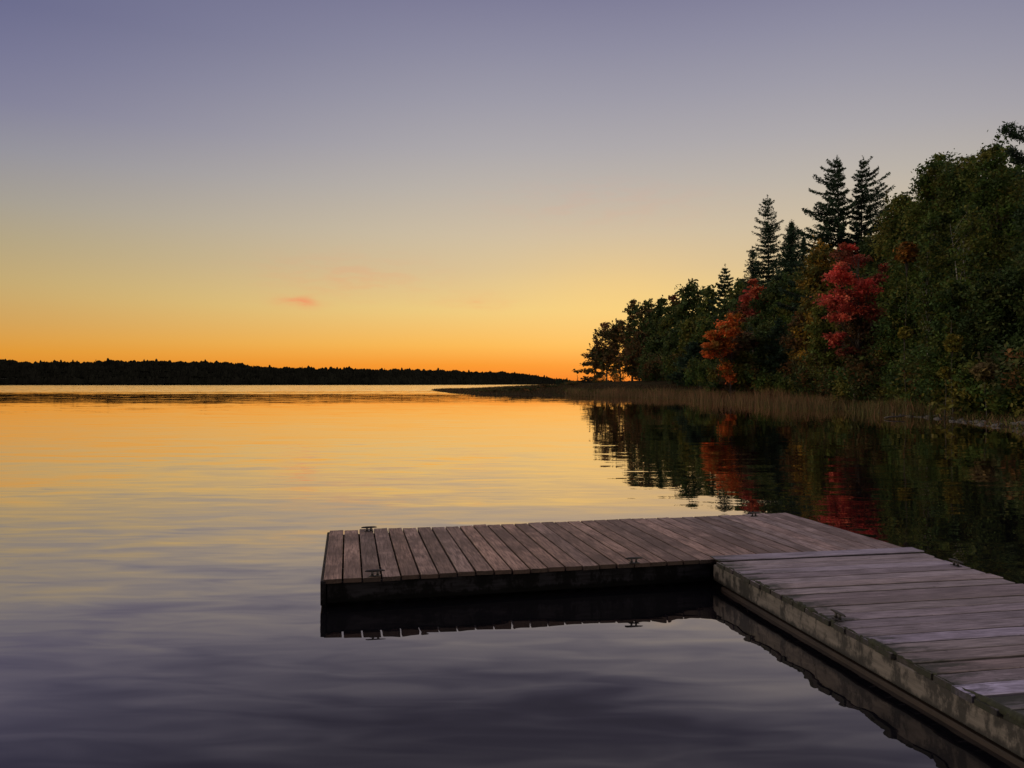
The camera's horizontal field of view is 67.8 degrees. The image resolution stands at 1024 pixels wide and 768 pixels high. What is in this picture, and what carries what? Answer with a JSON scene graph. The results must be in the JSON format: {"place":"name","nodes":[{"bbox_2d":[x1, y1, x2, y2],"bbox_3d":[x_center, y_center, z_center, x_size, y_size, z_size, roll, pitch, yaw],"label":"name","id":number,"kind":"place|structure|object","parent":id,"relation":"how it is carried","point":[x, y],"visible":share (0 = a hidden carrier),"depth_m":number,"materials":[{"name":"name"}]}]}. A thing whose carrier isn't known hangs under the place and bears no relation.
{"place":"outdoors","nodes":[
{"label":"outdoors","id":0,"kind":"place"},
{"bbox_2d":[0,385,1023,767],"bbox_3d":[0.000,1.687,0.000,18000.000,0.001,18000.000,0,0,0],"label":"lake water","id":1,"kind":"structure","parent":0,"point":[162,549],"depth_m":6.35,"materials":[{"name":"liquid"}]},
{"bbox_2d":[320,512,1023,767],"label":"floating dock","id":2,"kind":"object","parent":1,"relation":"on","point":[941,640],"visible":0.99,"depth_m":5.88,"materials":[{"name":"brown wood"}]},
{"bbox_2d":[0,0,1023,380],"label":"sky","id":3,"kind":"structure","parent":0,"point":[447,185],"materials":[{"name":"orange"}]},
{"bbox_2d":[432,380,1023,429],"bbox_3d":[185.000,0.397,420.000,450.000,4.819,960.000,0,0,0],"label":"shore ground","id":4,"kind":"structure","parent":0,"point":[649,383],"depth_m":124.60,"materials":[{"name":"soil"}]},
{"bbox_2d":[472,388,505,391],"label":"reeds","id":5,"kind":"object","parent":4,"relation":"on","point":[492,389],"visible":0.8,"depth_m":126.82,"materials":[{"name":"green plant"}]},
{"bbox_2d":[503,385,538,391],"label":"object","id":6,"kind":"object","parent":4,"relation":"on","point":[515,389],"visible":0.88,"depth_m":122.89,"materials":[{"name":"green plant"}]},
{"bbox_2d":[561,380,582,384],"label":"bush","id":7,"kind":"object","parent":4,"relation":"on","point":[573,382],"visible":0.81,"depth_m":149.34,"materials":[{"name":"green plant"}]},
{"bbox_2d":[431,383,743,396],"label":"marsh grass","id":8,"kind":"structure","parent":4,"relation":"on","point":[470,391],"depth_m":126.83,"materials":[{"name":"brown plant"}]},
{"bbox_2d":[573,348,608,382],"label":"maple tree","id":9,"kind":"object","parent":4,"relation":"on","point":[587,363],"visible":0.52,"depth_m":221.67,"materials":[{"name":"green plant"}]},
{"bbox_2d":[589,373,606,382],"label":"bush","id":10,"kind":"object","parent":4,"relation":"on","point":[595,379],"visible":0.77,"depth_m":215.71,"materials":[{"name":"green plant"}]},
{"bbox_2d":[589,320,623,381],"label":"leafy tree","id":11,"kind":"object","parent":4,"relation":"on","point":[598,354],"visible":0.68,"depth_m":213.61,"materials":[{"name":"green plant"}]},
{"bbox_2d":[600,318,628,380],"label":"leafy tree","id":12,"kind":"object","parent":4,"relation":"on","point":[617,340],"visible":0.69,"depth_m":207.11,"materials":[{"name":"green plant"}]},
{"bbox_2d":[608,370,625,381],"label":"bush","id":13,"kind":"object","parent":4,"relation":"on","point":[617,376],"visible":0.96,"depth_m":204.64,"materials":[{"name":"green plant"}]},
{"bbox_2d":[621,299,640,380],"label":"poplar tree","id":14,"kind":"object","parent":4,"relation":"on","point":[630,317],"visible":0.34,"depth_m":199.30,"materials":[{"name":"green plant"}]},
{"bbox_2d":[618,330,650,380],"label":"leafy tree","id":15,"kind":"object","parent":4,"relation":"on","point":[631,352],"visible":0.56,"depth_m":177.38,"materials":[{"name":"green plant"}]},
{"bbox_2d":[625,298,657,372],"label":"leafy tree","id":16,"kind":"object","parent":4,"relation":"on","point":[648,304],"visible":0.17,"depth_m":189.37,"materials":[{"name":"green plant"}]},
{"bbox_2d":[637,369,655,381],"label":"shrub","id":17,"kind":"object","parent":4,"relation":"on","point":[642,378],"visible":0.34,"depth_m":156.62,"materials":[{"name":"green plant"}]},
{"bbox_2d":[634,330,671,380],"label":"leafy tree","id":18,"kind":"object","parent":4,"relation":"on","point":[655,342],"visible":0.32,"depth_m":159.39,"materials":[{"name":"green plant"}]},
{"bbox_2d":[640,350,666,381],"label":"shrub","id":19,"kind":"object","parent":4,"relation":"on","point":[650,367],"visible":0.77,"depth_m":144.16,"materials":[{"name":"green plant"}]},
{"bbox_2d":[642,295,667,334],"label":"leafy tree","id":20,"kind":"object","parent":4,"relation":"on","point":[662,304],"visible":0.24,"depth_m":181.00,"materials":[{"name":"green plant"}]},
{"bbox_2d":[648,315,673,377],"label":"leafy tree","id":21,"kind":"object","parent":4,"relation":"on","point":[667,318],"visible":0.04,"depth_m":171.45,"materials":[{"name":"green plant"}]},
{"bbox_2d":[656,294,680,337],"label":"leafy tree","id":22,"kind":"object","parent":4,"relation":"on","point":[672,298],"visible":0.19,"depth_m":174.26,"materials":[{"name":"green plant"}]},
{"bbox_2d":[672,317,698,366],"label":"leafy tree","id":23,"kind":"object","parent":4,"relation":"on","point":[686,331],"visible":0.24,"depth_m":134.37,"materials":[{"name":"green plant"}]},
{"bbox_2d":[668,278,708,335],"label":"leafy tree","id":24,"kind":"object","parent":4,"relation":"on","point":[683,307],"visible":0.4,"depth_m":163.80,"materials":[{"name":"green plant"}]},
{"bbox_2d":[667,340,713,386],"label":"fir tree","id":25,"kind":"object","parent":4,"relation":"on","point":[693,349],"visible":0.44,"depth_m":117.48,"materials":[{"name":"green plant"}]},
{"bbox_2d":[683,355,712,387],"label":"shrub","id":26,"kind":"object","parent":4,"relation":"on","point":[689,370],"visible":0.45,"depth_m":111.22,"materials":[{"name":"green plant"}]},
{"bbox_2d":[686,318,721,366],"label":"leafy tree","id":27,"kind":"object","parent":4,"relation":"on","point":[703,327],"visible":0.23,"depth_m":121.09,"materials":[{"name":"green plant"}]},
{"bbox_2d":[693,312,714,356],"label":"leafy tree","id":28,"kind":"object","parent":4,"relation":"on","point":[703,318],"visible":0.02,"depth_m":139.84,"materials":[{"name":"green plant"}]},
{"bbox_2d":[693,360,717,389],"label":"shrub","id":29,"kind":"object","parent":4,"relation":"on","point":[701,374],"visible":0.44,"depth_m":103.54,"materials":[{"name":"green plant"}]},
{"bbox_2d":[695,284,718,325],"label":"poplar tree","id":30,"kind":"object","parent":4,"relation":"on","point":[703,306],"visible":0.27,"depth_m":154.61,"materials":[{"name":"green plant"}]},
{"bbox_2d":[708,264,733,321],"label":"pine tree","id":31,"kind":"object","parent":4,"relation":"on","point":[724,287],"visible":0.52,"depth_m":141.67,"materials":[{"name":"green plant"}]},
{"bbox_2d":[709,299,735,361],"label":"leafy tree","id":32,"kind":"object","parent":4,"relation":"on","point":[723,306],"visible":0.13,"depth_m":128.71,"materials":[{"name":"green plant"}]},
{"bbox_2d":[699,312,758,400],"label":"orange maple","id":33,"kind":"object","parent":4,"relation":"on","point":[738,339],"visible":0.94,"depth_m":75.73,"materials":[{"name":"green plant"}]},
{"bbox_2d":[713,357,745,392],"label":"shrub","id":34,"kind":"object","parent":4,"relation":"on","point":[716,360],"visible":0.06,"depth_m":92.44,"materials":[{"name":"green plant"}]},
{"bbox_2d":[719,292,747,361],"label":"leafy tree","id":35,"kind":"object","parent":4,"relation":"on","point":[735,304],"visible":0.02,"depth_m":124.44,"materials":[{"name":"green plant"}]},
{"bbox_2d":[722,277,747,315],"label":"leafy tree","id":36,"kind":"object","parent":4,"relation":"on","point":[739,285],"visible":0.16,"depth_m":130.87,"materials":[{"name":"green plant"}]},
{"bbox_2d":[719,308,752,365],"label":"leafy tree","id":37,"kind":"object","parent":4,"relation":"on","point":[743,327],"visible":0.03,"depth_m":111.43,"materials":[{"name":"green plant"}]},
{"bbox_2d":[732,365,749,395],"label":"shrub","id":38,"kind":"object","parent":4,"relation":"on","point":[740,390],"visible":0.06,"depth_m":83.42,"materials":[{"name":"green plant"}]},
{"bbox_2d":[728,278,766,354],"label":"red maple","id":39,"kind":"object","parent":4,"relation":"on","point":[754,292],"visible":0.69,"depth_m":97.48,"materials":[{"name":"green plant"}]},
{"bbox_2d":[742,381,755,396],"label":"shrub","id":40,"kind":"object","parent":4,"relation":"on","point":[749,388],"visible":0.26,"depth_m":76.88,"materials":[{"name":"green plant"}]},
{"bbox_2d":[737,248,763,310],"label":"spruce tree","id":41,"kind":"object","parent":4,"relation":"on","point":[749,277],"visible":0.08,"depth_m":120.03,"materials":[{"name":"green plant"}]},
{"bbox_2d":[733,360,782,396],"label":"shrub","id":42,"kind":"object","parent":4,"relation":"on","point":[755,372],"visible":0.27,"depth_m":75.79,"materials":[{"name":"green plant"}]},
{"bbox_2d":[740,195,784,353],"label":"spruce tree","id":43,"kind":"object","parent":4,"relation":"on","point":[766,249],"visible":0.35,"depth_m":101.52,"materials":[{"name":"green plant"}]},
{"bbox_2d":[740,367,787,393],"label":"shrub","id":44,"kind":"object","parent":4,"relation":"on","point":[768,382],"visible":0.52,"depth_m":72.00,"materials":[{"name":"green plant"}]},
{"bbox_2d":[558,384,973,423],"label":"reeds","id":45,"kind":"object","parent":4,"relation":"on","point":[718,398],"visible":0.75,"depth_m":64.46,"materials":[{"name":"brown plant"}]},
{"bbox_2d":[738,321,795,396],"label":"leafy tree","id":46,"kind":"object","parent":4,"relation":"on","point":[762,339],"visible":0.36,"depth_m":77.34,"materials":[{"name":"green plant"}]},
{"bbox_2d":[744,277,793,372],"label":"leafy tree","id":47,"kind":"object","parent":4,"relation":"on","point":[770,294],"visible":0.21,"depth_m":89.71,"materials":[{"name":"green plant"}]},
{"bbox_2d":[755,317,796,382],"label":"fir tree","id":48,"kind":"object","parent":4,"relation":"on","point":[778,352],"visible":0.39,"depth_m":75.78,"materials":[{"name":"green plant"}]},
{"bbox_2d":[748,219,805,355],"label":"fir tree","id":49,"kind":"object","parent":4,"relation":"on","point":[789,244],"visible":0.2,"depth_m":96.30,"materials":[{"name":"green plant"}]},
{"bbox_2d":[760,271,802,313],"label":"leafy tree","id":50,"kind":"object","parent":4,"relation":"on","point":[788,278],"visible":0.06,"depth_m":90.70,"materials":[{"name":"green plant"}]},
{"bbox_2d":[766,287,812,350],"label":"leafy tree","id":51,"kind":"object","parent":4,"relation":"on","point":[786,314],"visible":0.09,"depth_m":83.58,"materials":[{"name":"green plant"}]},
{"bbox_2d":[562,385,1023,430],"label":"bank grass","id":52,"kind":"structure","parent":4,"relation":"on","point":[1001,418],"depth_m":42.16,"materials":[{"name":"brown plant"}]},
{"bbox_2d":[785,385,805,395],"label":"shrub","id":53,"kind":"object","parent":4,"relation":"on","point":[793,392],"visible":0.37,"depth_m":68.39,"materials":[{"name":"green plant"}]},
{"bbox_2d":[774,305,822,384],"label":"leafy tree","id":54,"kind":"object","parent":4,"relation":"on","point":[789,342],"visible":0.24,"depth_m":71.80,"materials":[{"name":"green plant"}]},
{"bbox_2d":[795,233,807,280],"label":"fir tree","id":55,"kind":"object","parent":4,"relation":"on","point":[803,254],"visible":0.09,"depth_m":93.88,"materials":[{"name":"green plant"}]},
{"bbox_2d":[788,351,827,397],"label":"shrub","id":56,"kind":"object","parent":4,"relation":"on","point":[799,375],"visible":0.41,"depth_m":61.76,"materials":[{"name":"green plant"}]},
{"bbox_2d":[786,234,849,374],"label":"golden tree","id":57,"kind":"object","parent":4,"relation":"on","point":[816,268],"visible":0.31,"depth_m":69.38,"materials":[{"name":"green plant"}]},
{"bbox_2d":[774,155,863,346],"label":"white pine","id":58,"kind":"object","parent":4,"relation":"on","point":[833,220],"visible":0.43,"depth_m":79.69,"materials":[{"name":"green plant"}]},
{"bbox_2d":[800,305,843,398],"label":"leafy tree","id":59,"kind":"object","parent":4,"relation":"on","point":[819,325],"visible":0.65,"depth_m":61.67,"materials":[{"name":"green plant"}]},
{"bbox_2d":[807,373,846,398],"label":"shrub","id":60,"kind":"object","parent":4,"relation":"on","point":[816,391],"visible":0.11,"depth_m":61.43,"materials":[{"name":"green plant"}]},
{"bbox_2d":[806,364,848,398],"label":"shrub","id":61,"kind":"object","parent":4,"relation":"on","point":[827,391],"visible":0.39,"depth_m":58.33,"materials":[{"name":"green plant"}]},
{"bbox_2d":[821,365,848,399],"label":"shrub","id":62,"kind":"object","parent":4,"relation":"on","point":[833,384],"visible":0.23,"depth_m":56.42,"materials":[{"name":"green plant"}]},
{"bbox_2d":[826,376,867,403],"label":"shrub","id":63,"kind":"object","parent":4,"relation":"on","point":[844,391],"visible":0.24,"depth_m":53.80,"materials":[{"name":"green plant"}]},
{"bbox_2d":[810,242,889,404],"bbox_3d":[23.967,-4.013,52.685,4.726,11.765,6.781,0,0,41],"label":"red maple","id":64,"kind":"object","parent":4,"relation":"on","point":[858,308],"visible":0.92,"depth_m":52.73,"materials":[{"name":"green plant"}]},
{"bbox_2d":[838,253,871,330],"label":"leafy tree","id":65,"kind":"object","parent":4,"relation":"on","point":[862,269],"visible":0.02,"depth_m":73.46,"materials":[{"name":"red plant"}]},
{"bbox_2d":[841,343,888,402],"bbox_3d":[24.602,-0.614,51.934,4.692,4.541,4.183,0,0,5],"label":"shrub","id":66,"kind":"object","parent":4,"relation":"on","point":[852,365],"visible":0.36,"depth_m":51.27,"materials":[{"name":"green plant"}]},
{"bbox_2d":[841,235,892,372],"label":"leafy tree","id":67,"kind":"object","parent":4,"relation":"on","point":[864,243],"visible":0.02,"depth_m":69.59,"materials":[{"name":"green plant"}]},
{"bbox_2d":[842,156,895,288],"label":"white pine","id":68,"kind":"object","parent":4,"relation":"on","point":[861,204],"visible":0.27,"depth_m":80.40,"materials":[{"name":"green plant"}]},
{"bbox_2d":[851,224,886,298],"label":"leafy tree","id":69,"kind":"object","parent":4,"relation":"on","point":[872,236],"depth_m":71.35,"materials":[{"name":"green plant"}]},
{"bbox_2d":[837,335,905,401],"bbox_3d":[25.251,-0.892,52.115,4.941,5.107,5.546,0,0,-37],"label":"shrub","id":70,"kind":"object","parent":4,"relation":"on","point":[881,363],"visible":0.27,"depth_m":51.79,"materials":[{"name":"green plant"}]},
{"bbox_2d":[857,367,894,402],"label":"shrub","id":71,"kind":"object","parent":4,"relation":"on","point":[874,383],"visible":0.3,"depth_m":50.22,"materials":[{"name":"green plant"}]},
{"bbox_2d":[863,270,895,345],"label":"leafy tree","id":72,"kind":"object","parent":4,"relation":"on","point":[878,299],"visible":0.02,"depth_m":61.70,"materials":[{"name":"green plant"}]},
{"bbox_2d":[876,360,916,402],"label":"shrub","id":73,"kind":"object","parent":4,"relation":"on","point":[887,389],"visible":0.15,"depth_m":48.62,"materials":[{"name":"green plant"}]},
{"bbox_2d":[877,373,917,401],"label":"shrub","id":74,"kind":"object","parent":4,"relation":"on","point":[893,390],"visible":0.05,"depth_m":46.90,"materials":[{"name":"green plant"}]},
{"bbox_2d":[862,191,936,349],"bbox_3d":[29.650,-6.336,56.850,7.564,16.089,6.100,0,0,28],"label":"poplar tree","id":75,"kind":"object","parent":4,"relation":"on","point":[888,224],"visible":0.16,"depth_m":56.79,"materials":[{"name":"green plant"}]},
{"bbox_2d":[879,358,922,408],"bbox_3d":[23.806,-0.174,44.343,4.197,3.628,4.676,0,0,4],"label":"shrub","id":76,"kind":"object","parent":4,"relation":"on","point":[895,382],"visible":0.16,"depth_m":44.53,"materials":[{"name":"green plant"}]},
{"bbox_2d":[859,270,946,382],"bbox_3d":[25.939,-2.862,50.418,5.614,9.135,5.314,0,0,-28],"label":"leafy tree","id":77,"kind":"object","parent":4,"relation":"on","point":[888,326],"visible":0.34,"depth_m":49.85,"materials":[{"name":"green plant"}]},
{"bbox_2d":[897,326,913,401],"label":"sapling","id":78,"kind":"object","parent":4,"relation":"on","point":[904,333],"visible":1,"depth_m":42.85,"materials":[{"name":"green plant"}]},
{"bbox_2d":[893,241,918,359],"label":"sapling","id":79,"kind":"object","parent":4,"relation":"on","point":[906,251],"visible":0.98,"depth_m":46.75,"materials":[{"name":"green plant"}]},
{"bbox_2d":[900,387,935,409],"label":"shrub","id":80,"kind":"object","parent":4,"relation":"on","point":[912,394],"visible":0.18,"depth_m":41.14,"materials":[{"name":"green plant"}]},
{"bbox_2d":[869,148,967,374],"bbox_3d":[26.903,-6.745,48.955,6.621,16.871,7.464,0,0,0],"label":"leafy tree","id":81,"kind":"object","parent":4,"relation":"on","point":[916,213],"visible":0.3,"depth_m":49.03,"materials":[{"name":"green plant"}]},
{"bbox_2d":[888,345,948,404],"bbox_3d":[23.488,-0.294,41.373,5.156,3.777,4.557,0,0,19],"label":"shrub","id":82,"kind":"object","parent":4,"relation":"on","point":[909,380],"visible":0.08,"depth_m":42.60,"materials":[{"name":"green plant"}]},
{"bbox_2d":[913,349,962,411],"bbox_3d":[23.363,-0.565,39.874,4.803,4.442,3.849,0,0,-23],"label":"shrub","id":83,"kind":"object","parent":4,"relation":"on","point":[947,398],"visible":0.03,"depth_m":39.50,"materials":[{"name":"green plant"}]},
{"bbox_2d":[901,277,980,413],"bbox_3d":[21.791,-1.783,38.581,4.085,7.248,4.249,0,0,0],"label":"leafy tree","id":84,"kind":"object","parent":4,"relation":"on","point":[950,303],"visible":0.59,"depth_m":38.30,"materials":[{"name":"green plant"}]},
{"bbox_2d":[935,366,954,419],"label":"sapling","id":85,"kind":"object","parent":4,"relation":"on","point":[944,372],"visible":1,"depth_m":35.86,"materials":[{"name":"green plant"}]},
{"bbox_2d":[918,338,981,405],"bbox_3d":[23.356,-0.481,39.388,4.112,4.237,4.621,0,0,-8],"label":"shrub","id":86,"kind":"object","parent":4,"relation":"on","point":[927,399],"visible":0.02,"depth_m":39.58,"materials":[{"name":"green plant"}]},
{"bbox_2d":[942,334,965,415],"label":"sapling","id":87,"kind":"object","parent":4,"relation":"on","point":[952,342],"visible":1,"depth_m":36.33,"materials":[{"name":"green plant"}]},
{"bbox_2d":[915,154,999,347],"bbox_3d":[27.424,-6.061,45.835,5.894,15.621,5.636,0,0,0],"label":"leafy tree","id":88,"kind":"object","parent":4,"relation":"on","point":[945,223],"visible":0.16,"depth_m":45.81,"materials":[{"name":"green plant"}]},
{"bbox_2d":[953,356,985,414],"bbox_3d":[22.458,0.107,36.594,2.018,3.094,3.207,0,0,4],"label":"shrub","id":89,"kind":"object","parent":4,"relation":"on","point":[957,400],"visible":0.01,"depth_m":37.04,"materials":[{"name":"green plant"}]},
{"bbox_2d":[944,205,1003,345],"bbox_3d":[24.217,-3.930,39.995,3.041,11.322,2.815,0,0,22],"label":"birch tree","id":90,"kind":"object","parent":4,"relation":"on","point":[968,246],"visible":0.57,"depth_m":39.81,"materials":[{"name":"green plant"}]},
{"bbox_2d":[931,346,1023,418],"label":"shrub","id":91,"kind":"object","parent":4,"relation":"on","point":[964,403],"visible":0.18,"depth_m":35.63,"materials":[{"name":"green plant"}]},
{"bbox_2d":[937,130,1023,324],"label":"leafy tree","id":92,"kind":"object","parent":4,"relation":"on","point":[997,187],"visible":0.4,"depth_m":42.41,"materials":[{"name":"green plant"}]},
{"bbox_2d":[941,268,1021,408],"bbox_3d":[23.034,-1.864,36.876,3.441,7.486,3.984,0,0,-14],"label":"leafy tree","id":93,"kind":"object","parent":4,"relation":"on","point":[989,297],"visible":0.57,"depth_m":36.63,"materials":[{"name":"green plant"}]},
{"bbox_2d":[958,380,1009,416],"bbox_3d":[22.730,0.271,35.761,2.768,2.712,3.765,0,0,-43],"label":"shrub","id":94,"kind":"object","parent":4,"relation":"on","point":[970,404],"visible":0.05,"depth_m":35.55,"materials":[{"name":"green plant"}]},
{"bbox_2d":[968,362,1000,418],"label":"sapling","id":95,"kind":"object","parent":4,"relation":"on","point":[981,371],"visible":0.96,"depth_m":33.79,"materials":[{"name":"green plant"}]},
{"bbox_2d":[946,357,1023,415],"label":"shrub","id":96,"kind":"object","parent":4,"relation":"on","point":[968,375],"visible":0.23,"depth_m":35.18,"materials":[{"name":"green plant"}]},
{"bbox_2d":[963,250,1023,363],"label":"leafy tree","id":97,"kind":"object","parent":4,"relation":"on","point":[1017,294],"visible":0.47,"depth_m":35.86,"materials":[{"name":"green plant"}]},
{"bbox_2d":[965,366,1023,414],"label":"shrub","id":98,"kind":"object","parent":4,"relation":"on","point":[1010,398],"visible":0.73,"depth_m":33.02,"materials":[{"name":"green plant"}]},
{"bbox_2d":[975,339,1023,413],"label":"shrub","id":99,"kind":"object","parent":4,"relation":"on","point":[1006,381],"visible":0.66,"depth_m":32.97,"materials":[{"name":"green plant"}]},
{"bbox_2d":[982,386,1023,418],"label":"shrub","id":100,"kind":"object","parent":4,"relation":"on","point":[1012,410],"visible":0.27,"depth_m":33.57,"materials":[{"name":"green plant"}]},
{"bbox_2d":[985,165,1023,242],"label":"leafy tree","id":101,"kind":"object","parent":4,"relation":"on","point":[1015,184],"depth_m":52.98,"materials":[{"name":"green plant"}]},
{"bbox_2d":[997,120,1023,274],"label":"pine tree","id":102,"kind":"object","parent":4,"relation":"on","point":[1011,152],"visible":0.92,"depth_m":39.15,"materials":[{"name":"green plant"}]},
{"bbox_2d":[1010,368,1023,416],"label":"shrub","id":103,"kind":"object","parent":4,"relation":"on","point":[1016,413],"visible":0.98,"depth_m":31.56,"materials":[{"name":"green plant"}]},
{"bbox_3d":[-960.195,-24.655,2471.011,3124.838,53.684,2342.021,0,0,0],"label":"far hills","id":104,"kind":"structure","parent":0,"visible":0},
{"bbox_2d":[0,358,637,384],"bbox_3d":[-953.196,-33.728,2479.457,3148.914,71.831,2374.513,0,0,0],"label":"treeline","id":105,"kind":"object","parent":104,"relation":"on","point":[130,372],"visible":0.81,"depth_m":1399.66,"materials":[{"name":"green plant"}]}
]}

